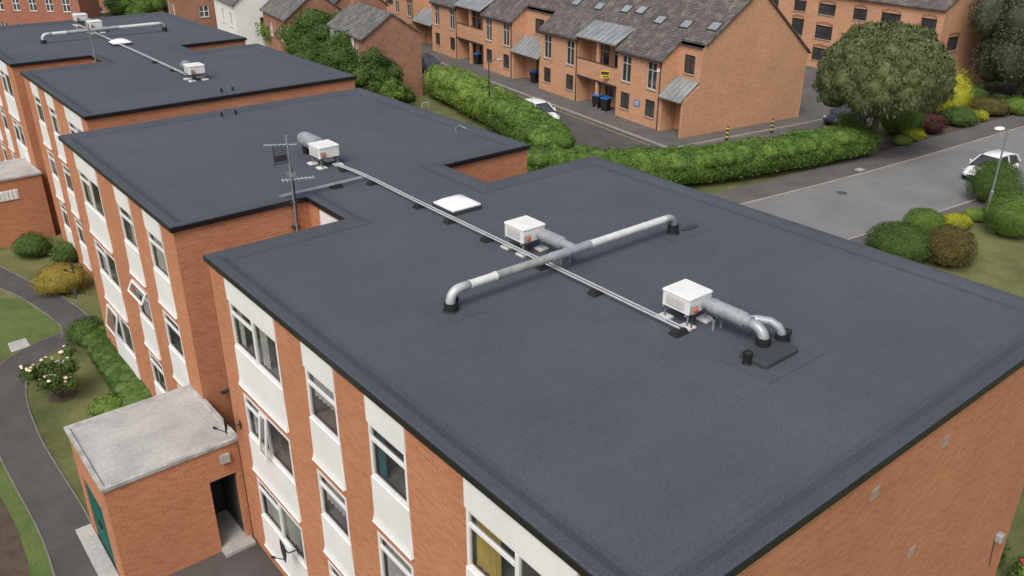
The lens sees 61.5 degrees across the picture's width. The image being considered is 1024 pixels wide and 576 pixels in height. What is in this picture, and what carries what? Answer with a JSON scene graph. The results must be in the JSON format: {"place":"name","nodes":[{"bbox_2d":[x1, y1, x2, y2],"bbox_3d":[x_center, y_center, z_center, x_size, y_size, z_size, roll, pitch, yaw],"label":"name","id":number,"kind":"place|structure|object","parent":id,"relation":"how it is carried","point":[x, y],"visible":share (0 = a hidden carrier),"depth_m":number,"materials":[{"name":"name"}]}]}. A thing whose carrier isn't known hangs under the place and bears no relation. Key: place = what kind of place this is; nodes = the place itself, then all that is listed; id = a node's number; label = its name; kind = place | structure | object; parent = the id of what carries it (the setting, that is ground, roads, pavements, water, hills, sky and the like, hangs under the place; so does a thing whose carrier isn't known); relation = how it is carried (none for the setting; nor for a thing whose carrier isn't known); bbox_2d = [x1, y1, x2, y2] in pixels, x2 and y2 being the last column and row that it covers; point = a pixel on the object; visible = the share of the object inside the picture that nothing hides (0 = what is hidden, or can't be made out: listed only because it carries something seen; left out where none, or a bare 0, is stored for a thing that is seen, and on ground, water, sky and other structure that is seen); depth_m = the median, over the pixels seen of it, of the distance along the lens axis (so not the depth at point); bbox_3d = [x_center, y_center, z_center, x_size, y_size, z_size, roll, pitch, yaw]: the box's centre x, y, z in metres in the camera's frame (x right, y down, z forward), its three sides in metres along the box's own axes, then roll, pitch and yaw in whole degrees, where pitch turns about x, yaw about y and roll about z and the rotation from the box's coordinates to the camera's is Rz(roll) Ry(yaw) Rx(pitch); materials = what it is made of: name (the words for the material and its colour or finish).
{"place":"outdoors","nodes":[
{"label":"outdoors","id":0,"kind":"place"},
{"bbox_2d":[0,299,60,575],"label":"lawn","id":1,"kind":"structure","parent":0,"point":[21,319],"depth_m":34.02,"materials":[{"name":"green plant"}]},
{"bbox_2d":[0,0,101,25],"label":"brick house","id":2,"kind":"structure","parent":0,"point":[15,12],"depth_m":93.16,"materials":[{"name":"brick"}]},
{"bbox_2d":[0,267,118,575],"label":"garden path","id":3,"kind":"structure","parent":0,"point":[54,507],"depth_m":27.83,"materials":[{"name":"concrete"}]},
{"bbox_2d":[0,265,97,575],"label":"path edging","id":4,"kind":"object","parent":3,"relation":"on","point":[36,426],"visible":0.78,"depth_m":28.58,"materials":[{"name":"grey concrete"}]},
{"bbox_2d":[75,524,118,575],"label":"concrete apron","id":5,"kind":"object","parent":3,"relation":"on","point":[99,558],"visible":1,"depth_m":23.94,"materials":[{"name":"grey concrete"}]},
{"bbox_2d":[0,12,356,278],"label":"apartment building","id":6,"kind":"structure","parent":0,"point":[54,88],"depth_m":41.10,"materials":[{"name":"orange brick"}]},
{"bbox_2d":[40,22,167,43],"bbox_3d":[-23.122,-14.570,48.989,6.969,0.588,0.378,-19,32,-34],"label":"crossing pipe","id":7,"kind":"object","parent":6,"relation":"on","point":[96,29],"visible":1,"depth_m":48.76,"materials":[{"name":"metal"}]},
{"bbox_2d":[180,60,208,81],"bbox_3d":[-14.620,-9.922,39.179,0.860,0.690,2.038,-19,32,-34],"label":"roof fan unit","id":8,"kind":"object","parent":6,"relation":"on","point":[195,68],"visible":1,"depth_m":38.61,"materials":[{"name":"grey plastic"}]},
{"bbox_2d":[163,0,217,28],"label":"old house","id":9,"kind":"structure","parent":0,"point":[202,12],"depth_m":94.09,"materials":[{"name":"brick"}]},
{"bbox_2d":[0,80,1023,575],"bbox_3d":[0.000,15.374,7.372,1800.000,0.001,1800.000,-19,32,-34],"label":"ground","id":10,"kind":"structure","parent":0,"point":[998,262],"depth_m":39.67,"materials":[{"name":"green plant"}]},
{"bbox_2d":[0,157,55,247],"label":"brick store","id":11,"kind":"structure","parent":10,"relation":"on","point":[24,207],"depth_m":43.76,"materials":[{"name":"brick"}]},
{"bbox_2d":[10,230,52,259],"bbox_3d":[-23.700,-2.173,42.519,2.002,1.348,1.888,4,26,9],"label":"shrub","id":12,"kind":"object","parent":10,"relation":"on","point":[30,245],"visible":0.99,"depth_m":42.08,"materials":[{"name":"green plant"}]},
{"bbox_2d":[0,346,111,575],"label":"planting bed","id":13,"kind":"object","parent":10,"relation":"on","point":[13,560],"visible":0.44,"depth_m":24.13,"materials":[{"name":"soil"}]},
{"bbox_2d":[64,314,103,345],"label":"shrub","id":14,"kind":"object","parent":13,"relation":"on","point":[77,329],"visible":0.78,"depth_m":34.30,"materials":[{"name":"green plant"}]},
{"bbox_2d":[78,320,151,405],"bbox_3d":[-14.992,2.846,32.613,1.704,0.864,7.547,-19,32,-34],"label":"hedge","id":15,"kind":"object","parent":13,"relation":"on","point":[125,383],"visible":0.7,"depth_m":31.73,"materials":[{"name":"green plant"}]},
{"bbox_2d":[29,261,90,295],"bbox_3d":[-20.444,-0.436,38.904,2.549,1.342,2.509,-19,32,-34],"label":"shrub","id":16,"kind":"object","parent":10,"relation":"on","point":[55,278],"visible":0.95,"depth_m":38.38,"materials":[{"name":"yellow plant"}]},
{"bbox_2d":[48,388,77,402],"bbox_3d":[-16.313,3.905,31.266,1.000,0.010,1.000,-19,32,-34],"label":"soil bed","id":17,"kind":"object","parent":10,"relation":"on","point":[68,395],"visible":0.81,"depth_m":31.20,"materials":[{"name":"brown soil"}]},
{"bbox_2d":[17,343,80,396],"bbox_3d":[-16.427,3.183,30.772,2.041,1.769,1.960,-12,28,-23],"label":"rose bush","id":18,"kind":"object","parent":17,"relation":"on","point":[56,376],"visible":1,"depth_m":30.48,"materials":[{"name":"green plant"}]},
{"bbox_2d":[49,240,77,262],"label":"shrub","id":19,"kind":"object","parent":10,"relation":"on","point":[65,252],"visible":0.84,"depth_m":41.52,"materials":[{"name":"green plant"}]},
{"bbox_2d":[85,392,125,418],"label":"shrub","id":20,"kind":"object","parent":10,"relation":"on","point":[102,404],"visible":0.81,"depth_m":29.88,"materials":[{"name":"green plant"}]},
{"bbox_2d":[102,0,129,16],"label":"tree","id":21,"kind":"object","parent":10,"relation":"on","point":[114,8],"visible":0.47,"depth_m":101.51,"materials":[{"name":"green plant"}]},
{"bbox_2d":[117,0,167,14],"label":"tree","id":22,"kind":"object","parent":10,"relation":"on","point":[142,6],"visible":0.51,"depth_m":95.85,"materials":[{"name":"green plant"}]},
{"bbox_2d":[63,384,255,575],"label":"brick store","id":23,"kind":"structure","parent":10,"relation":"on","point":[162,481],"depth_m":22.99,"materials":[{"name":"brick"}]},
{"bbox_2d":[84,479,107,549],"bbox_3d":[-11.509,6.252,23.815,0.100,2.130,0.890,-19,32,-34],"label":"door","id":24,"kind":"structure","parent":23,"relation":"in","point":[91,496],"depth_m":23.81,"materials":[{"name":"green paint"}]},
{"bbox_2d":[94,497,115,564],"bbox_3d":[-10.931,6.562,23.169,0.100,2.130,0.890,-19,32,-34],"label":"door","id":25,"kind":"structure","parent":23,"relation":"in","point":[102,525],"depth_m":23.24,"materials":[{"name":"green paint"}]},
{"bbox_2d":[169,537,282,575],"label":"yard","id":26,"kind":"structure","parent":10,"relation":"on","point":[254,560],"depth_m":23.51,"materials":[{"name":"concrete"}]},
{"bbox_2d":[214,0,267,45],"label":"old house","id":27,"kind":"structure","parent":10,"relation":"on","point":[240,17],"depth_m":86.23,"materials":[{"name":"paint"}]},
{"bbox_2d":[259,0,342,53],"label":"old house","id":28,"kind":"structure","parent":10,"relation":"on","point":[277,14],"depth_m":79.22,"materials":[{"name":"brick"}]},
{"bbox_2d":[273,7,337,61],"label":"tree","id":29,"kind":"object","parent":10,"relation":"on","point":[308,38],"visible":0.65,"depth_m":76.33,"materials":[{"name":"green plant"}]},
{"bbox_2d":[311,29,359,72],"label":"tree","id":30,"kind":"object","parent":10,"relation":"on","point":[338,53],"visible":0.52,"depth_m":71.58,"materials":[{"name":"green plant"}]},
{"bbox_2d":[330,0,389,10],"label":"old house","id":31,"kind":"structure","parent":10,"relation":"on","point":[378,4],"depth_m":86.52,"materials":[{"name":"brick"}]},
{"bbox_2d":[326,0,423,96],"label":"old house","id":32,"kind":"structure","parent":10,"relation":"on","point":[396,38],"depth_m":71.39,"materials":[{"name":"brick"}]},
{"bbox_2d":[347,46,403,93],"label":"tree","id":33,"kind":"object","parent":10,"relation":"on","point":[375,70],"visible":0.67,"depth_m":68.03,"materials":[{"name":"green plant"}]},
{"bbox_2d":[377,77,410,100],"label":"tree","id":34,"kind":"object","parent":10,"relation":"on","point":[401,92],"visible":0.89,"depth_m":67.84,"materials":[{"name":"green plant"}]},
{"bbox_2d":[420,64,507,120],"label":"hedge","id":35,"kind":"object","parent":10,"relation":"on","point":[463,90],"visible":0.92,"depth_m":66.98,"materials":[{"name":"green plant"}]},
{"bbox_2d":[474,92,576,149],"bbox_3d":[0.874,-11.199,59.426,3.623,3.004,13.776,-10,27,-20],"label":"hedge","id":36,"kind":"object","parent":10,"relation":"on","point":[514,116],"visible":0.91,"depth_m":58.03,"materials":[{"name":"green plant"}]},
{"bbox_2d":[58,88,1023,575],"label":"apartment building","id":37,"kind":"structure","parent":10,"relation":"on","point":[544,422],"depth_m":17.88,"materials":[{"name":"orange brick"}]},
{"bbox_2d":[78,169,105,220],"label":"window","id":38,"kind":"structure","parent":37,"relation":"in","point":[93,191],"depth_m":29.67,"materials":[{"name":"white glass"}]},
{"bbox_2d":[93,238,121,292],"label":"window","id":39,"kind":"structure","parent":37,"relation":"in","point":[109,263],"depth_m":30.69,"materials":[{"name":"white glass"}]},
{"bbox_2d":[106,303,135,357],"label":"window","id":40,"kind":"structure","parent":37,"relation":"in","point":[124,330],"depth_m":31.66,"materials":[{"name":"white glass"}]},
{"bbox_2d":[118,204,138,252],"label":"window","id":41,"kind":"structure","parent":37,"relation":"in","point":[128,218],"depth_m":26.58,"materials":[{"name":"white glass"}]},
{"bbox_2d":[127,279,154,328],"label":"window","id":42,"kind":"structure","parent":37,"relation":"in","point":[139,290],"depth_m":27.44,"materials":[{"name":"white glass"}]},
{"bbox_2d":[148,350,166,392],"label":"window","id":43,"kind":"structure","parent":37,"relation":"in","point":[160,375],"depth_m":28.89,"materials":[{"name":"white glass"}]},
{"bbox_2d":[146,229,169,281],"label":"window","id":44,"kind":"structure","parent":37,"relation":"in","point":[161,257],"depth_m":24.63,"materials":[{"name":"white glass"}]},
{"bbox_2d":[162,309,185,362],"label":"window","id":45,"kind":"structure","parent":37,"relation":"in","point":[175,331],"depth_m":25.91,"materials":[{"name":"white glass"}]},
{"bbox_2d":[229,301,282,389],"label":"window","id":46,"kind":"structure","parent":37,"relation":"in","point":[252,337],"depth_m":20.26,"materials":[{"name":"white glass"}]},
{"bbox_2d":[243,393,295,483],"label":"window","id":47,"kind":"structure","parent":37,"relation":"in","point":[278,443],"depth_m":21.22,"materials":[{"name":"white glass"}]},
{"bbox_2d":[256,476,306,567],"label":"window","id":48,"kind":"structure","parent":37,"relation":"in","point":[289,528],"depth_m":22.14,"materials":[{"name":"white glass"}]},
{"bbox_2d":[263,135,314,230],"bbox_3d":[-6.128,-2.235,24.262,1.269,4.150,0.647,-6,26,-12],"label":"antenna mast","id":49,"kind":"object","parent":37,"relation":"attached to","point":[281,158],"visible":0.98,"depth_m":23.79,"materials":[{"name":"metal"}]},
{"bbox_2d":[297,132,343,169],"bbox_3d":[-6.382,-4.512,27.837,0.860,0.744,2.333,-19,32,-34],"label":"roof fan unit","id":50,"kind":"object","parent":37,"relation":"on","point":[321,149],"visible":0.98,"depth_m":27.27,"materials":[{"name":"grey plastic"}]},
{"bbox_2d":[305,368,340,444],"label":"window","id":51,"kind":"structure","parent":37,"relation":"in","point":[324,398],"depth_m":17.81,"materials":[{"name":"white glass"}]},
{"bbox_2d":[317,469,350,544],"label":"window","id":52,"kind":"structure","parent":37,"relation":"in","point":[336,503],"depth_m":18.85,"materials":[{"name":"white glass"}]},
{"bbox_2d":[329,184,343,189],"bbox_3d":[-5.193,-3.024,25.468,0.380,0.108,0.260,-19,32,-34],"label":"support foot","id":53,"kind":"object","parent":37,"relation":"on","point":[334,187],"visible":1,"depth_m":25.38},
{"bbox_2d":[279,176,362,197],"bbox_3d":[-5.554,-2.972,25.185,2.714,0.042,0.179,-20,32,-36],"label":"cable conduit","id":54,"kind":"object","parent":53,"relation":"on","point":[323,186],"visible":0.98,"depth_m":25.15,"materials":[{"name":"metal"}]},
{"bbox_2d":[368,423,408,509],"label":"window","id":55,"kind":"structure","parent":37,"relation":"in","point":[391,464],"depth_m":16.14,"materials":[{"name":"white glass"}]},
{"bbox_2d":[377,531,413,575],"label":"window","id":56,"kind":"structure","parent":37,"relation":"in","point":[396,565],"depth_m":17.02,"materials":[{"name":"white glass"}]},
{"bbox_2d":[418,295,484,325],"bbox_3d":[-1.298,0.469,18.301,1.050,0.008,1.000,-19,32,-34],"label":"felt patch","id":57,"kind":"object","parent":37,"relation":"on","point":[467,309],"visible":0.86,"depth_m":18.23,"materials":[{"name":"grey"}]},
{"bbox_2d":[432,194,481,216],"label":"roof dome","id":58,"kind":"structure","parent":37,"relation":"on","point":[456,205],"depth_m":23.62,"materials":[{"name":"plastic"}]},
{"bbox_2d":[466,508,542,575],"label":"window","id":59,"kind":"structure","parent":37,"relation":"in","point":[491,554],"depth_m":13.91,"materials":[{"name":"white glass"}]},
{"bbox_2d":[333,163,682,328],"bbox_3d":[-1.095,-1.566,22.252,0.287,0.042,14.158,-19,32,-34],"label":"cable conduit","id":60,"kind":"object","parent":37,"relation":"on","point":[623,298],"visible":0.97,"depth_m":20.83,"materials":[{"name":"silver metal"}]},
{"bbox_2d":[500,215,574,264],"bbox_3d":[0.682,-1.100,20.789,0.860,0.685,2.060,-19,32,-34],"label":"roof fan unit","id":61,"kind":"object","parent":37,"relation":"on","point":[524,230],"visible":0.89,"depth_m":20.84,"materials":[{"name":"white metal"}]},
{"bbox_2d":[442,214,679,314],"bbox_3d":[1.425,-0.727,20.122,7.369,0.588,0.378,-19,32,-34],"label":"crossing pipe","id":62,"kind":"object","parent":37,"relation":"on","point":[450,304],"visible":1,"depth_m":19.59,"materials":[{"name":"metal"}]},
{"bbox_2d":[648,218,714,242],"bbox_3d":[4.399,-1.505,22.417,1.550,0.008,0.950,-19,32,-34],"label":"felt patch","id":63,"kind":"object","parent":37,"relation":"on","point":[682,235],"visible":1,"depth_m":22.32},
{"bbox_2d":[655,279,787,347],"bbox_3d":[4.209,0.571,17.305,2.641,0.685,0.966,22,33,38],"label":"roof fan unit","id":64,"kind":"object","parent":37,"relation":"on","point":[687,297],"visible":0.94,"depth_m":17.33,"materials":[{"name":"white metal"}]},
{"bbox_2d":[710,328,823,384],"bbox_3d":[4.918,1.286,16.596,1.750,0.008,1.350,-19,32,-34],"label":"felt patch","id":65,"kind":"object","parent":37,"relation":"on","point":[729,355],"visible":0.71,"depth_m":16.42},
{"bbox_2d":[740,337,797,369],"bbox_3d":[4.945,1.236,16.561,1.060,0.150,0.640,-19,32,-34],"label":"roof kerb box","id":66,"kind":"object","parent":65,"relation":"on","point":[775,353],"visible":0.91,"depth_m":16.40,"materials":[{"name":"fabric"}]},
{"bbox_2d":[383,0,810,137],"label":"brick terrace","id":67,"kind":"structure","parent":10,"relation":"on","point":[731,64],"depth_m":65.03,"materials":[{"name":"brick"}]},
{"bbox_2d":[620,55,631,83],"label":"window","id":68,"kind":"structure","parent":67,"relation":"in","point":[626,70],"depth_m":65.09,"materials":[{"name":"white glass"}]},
{"bbox_2d":[645,61,657,91],"bbox_3d":[10.243,-15.416,62.698,0.293,2.020,1.200,-14,29,-28],"label":"window","id":69,"kind":"structure","parent":67,"relation":"in","point":[652,67],"depth_m":62.75,"materials":[{"name":"white glass"}]},
{"bbox_2d":[527,122,882,184],"bbox_3d":[10.294,-8.160,53.708,29.488,2.469,6.865,-4,26,-9],"label":"hedge","id":70,"kind":"object","parent":10,"relation":"on","point":[729,159],"visible":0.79,"depth_m":52.21,"materials":[{"name":"green plant"}]},
{"bbox_2d":[695,65,872,146],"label":"footway","id":71,"kind":"structure","parent":10,"relation":"on","point":[809,105],"depth_m":69.43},
{"bbox_2d":[823,104,871,124],"bbox_3d":[25.427,-13.168,65.144,4.025,1.485,2.071,-13,29,-26],"label":"parked car","id":72,"kind":"object","parent":71,"relation":"on","point":[831,117],"visible":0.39,"depth_m":64.70,"materials":[{"name":"paint"}]},
{"bbox_2d":[831,112,868,125],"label":"shrub","id":73,"kind":"object","parent":10,"relation":"on","point":[852,117],"visible":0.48,"depth_m":60.51,"materials":[{"name":"green plant"}]},
{"bbox_2d":[773,0,988,83],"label":"apartment house","id":74,"kind":"structure","parent":10,"relation":"on","point":[819,26],"depth_m":77.53,"materials":[{"name":"brick"}]},
{"bbox_2d":[813,22,832,41],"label":"window","id":75,"kind":"structure","parent":74,"relation":"in","point":[822,32],"depth_m":82.99,"materials":[{"name":"black glass"}]},
{"bbox_2d":[817,0,835,16],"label":"window","id":76,"kind":"structure","parent":74,"relation":"in","point":[825,9],"depth_m":82.06,"materials":[{"name":"black glass"}]},
{"bbox_2d":[880,8,901,23],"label":"window","id":77,"kind":"structure","parent":74,"relation":"in","point":[886,16],"depth_m":76.70,"materials":[{"name":"black glass"}]},
{"bbox_2d":[811,19,958,155],"bbox_3d":[24.152,-12.811,56.124,8.609,8.878,8.714,-19,32,-34],"label":"tree","id":78,"kind":"object","parent":10,"relation":"on","point":[876,71],"visible":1,"depth_m":53.04,"materials":[{"name":"green plant"}]},
{"bbox_2d":[864,220,933,261],"bbox_3d":[18.996,-2.308,42.243,3.516,1.831,3.516,-19,32,-34],"label":"shrub","id":79,"kind":"object","parent":10,"relation":"on","point":[902,239],"visible":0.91,"depth_m":41.42,"materials":[{"name":"green plant"}]},
{"bbox_2d":[901,207,945,233],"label":"shrub","id":80,"kind":"object","parent":10,"relation":"on","point":[926,219],"visible":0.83,"depth_m":44.55,"materials":[{"name":"green plant"}]},
{"bbox_2d":[879,83,1023,151],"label":"planting bank","id":81,"kind":"structure","parent":10,"relation":"on","point":[1008,90],"depth_m":66.06,"materials":[{"name":"soil"}]},
{"bbox_2d":[871,112,926,134],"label":"shrub","id":82,"kind":"object","parent":81,"relation":"on","point":[896,125],"visible":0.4,"depth_m":61.17,"materials":[{"name":"green plant"}]},
{"bbox_2d":[919,112,948,133],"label":"shrub","id":83,"kind":"object","parent":81,"relation":"on","point":[933,123],"visible":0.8,"depth_m":62.25,"materials":[{"name":"purple plant"}]},
{"bbox_2d":[933,65,974,113],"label":"shrub","id":84,"kind":"object","parent":81,"relation":"on","point":[962,89],"visible":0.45,"depth_m":66.01,"materials":[{"name":"yellow plant"}]},
{"bbox_2d":[942,105,981,126],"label":"shrub","id":85,"kind":"object","parent":81,"relation":"on","point":[962,116],"visible":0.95,"depth_m":64.09,"materials":[{"name":"green plant"}]},
{"bbox_2d":[967,95,1011,115],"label":"shrub","id":86,"kind":"object","parent":81,"relation":"on","point":[993,105],"visible":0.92,"depth_m":66.89,"materials":[{"name":"orange plant"}]},
{"bbox_2d":[966,0,1023,97],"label":"weeping tree","id":87,"kind":"object","parent":81,"relation":"on","point":[999,26],"visible":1,"depth_m":70.06,"materials":[{"name":"green plant"}]},
{"bbox_2d":[1004,95,1023,115],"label":"shrub","id":88,"kind":"object","parent":81,"relation":"on","point":[1016,104],"visible":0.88,"depth_m":67.11,"materials":[{"name":"green plant"}]},
{"bbox_2d":[923,222,979,268],"bbox_3d":[21.059,-2.041,41.378,2.576,2.097,2.640,-19,32,-34],"label":"shrub","id":89,"kind":"object","parent":10,"relation":"on","point":[950,245],"visible":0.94,"depth_m":40.72,"materials":[{"name":"orange plant"}]},
{"bbox_2d":[941,212,972,228],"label":"shrub","id":90,"kind":"object","parent":10,"relation":"on","point":[962,220],"visible":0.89,"depth_m":45.76,"materials":[{"name":"yellow plant"}]},
{"bbox_2d":[963,207,988,221],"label":"shrub","id":91,"kind":"object","parent":10,"relation":"on","point":[974,213],"visible":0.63,"depth_m":46.76,"materials":[{"name":"green plant"}]},
{"bbox_2d":[964,159,1023,203],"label":"shrub","id":92,"kind":"object","parent":10,"relation":"on","point":[983,177],"visible":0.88,"depth_m":48.44,"materials":[{"name":"green plant"}]},
{"bbox_2d":[987,126,1008,211],"bbox_3d":[26.140,-6.392,47.038,0.945,4.948,0.514,-13,28,-25],"label":"street lamp","id":93,"kind":"object","parent":10,"relation":"on","point":[999,128],"visible":0.94,"depth_m":46.82,"materials":[{"name":"metal"}]},
{"bbox_2d":[980,188,1023,236],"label":"shrub","id":94,"kind":"object","parent":10,"relation":"on","point":[1005,214],"visible":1,"depth_m":44.10,"materials":[{"name":"green plant"}]},
{"bbox_2d":[422,63,664,149],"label":"street","id":95,"kind":"structure","parent":0,"point":[585,132],"depth_m":62.73,"materials":[{"name":"grey asphalt"}]},
{"bbox_2d":[421,54,440,73],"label":"parked car","id":96,"kind":"object","parent":95,"relation":"on","point":[428,60],"visible":0.36,"depth_m":81.77,"materials":[{"name":"paint"}]},
{"bbox_2d":[525,97,559,119],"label":"parked car","id":97,"kind":"object","parent":95,"relation":"on","point":[543,104],"visible":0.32,"depth_m":65.44,"materials":[{"name":"white paint"}]},
{"bbox_2d":[423,62,822,147],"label":"street kerb","id":98,"kind":"structure","parent":95,"relation":"on","point":[653,142],"depth_m":64.32,"materials":[{"name":"concrete"}]},
{"bbox_2d":[421,43,829,146],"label":"terrace pavement","id":99,"kind":"structure","parent":0,"point":[667,138],"depth_m":67.60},
{"bbox_2d":[711,115,1023,244],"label":"pavement","id":100,"kind":"structure","parent":0,"point":[772,187],"depth_m":55.53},
{"bbox_2d":[744,128,1023,238],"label":"road","id":101,"kind":"structure","parent":0,"point":[865,203],"depth_m":50.94,"materials":[{"name":"grey asphalt"}]},
{"bbox_2d":[741,126,1023,239],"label":"road kerb","id":102,"kind":"structure","parent":101,"relation":"on","point":[851,176],"depth_m":53.82,"materials":[{"name":"concrete"}]},
{"bbox_2d":[962,149,1020,177],"bbox_3d":[29.788,-7.600,53.535,4.025,1.485,2.071,-16,30,-30],"label":"parked car","id":103,"kind":"object","parent":101,"relation":"on","point":[996,154],"visible":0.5,"depth_m":53.30,"materials":[{"name":"white paint"}]},
{"bbox_2d":[1007,554,1023,575],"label":"flowering shrub","id":104,"kind":"object","parent":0,"point":[1018,568],"visible":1,"depth_m":22.36,"materials":[{"name":"plant"}]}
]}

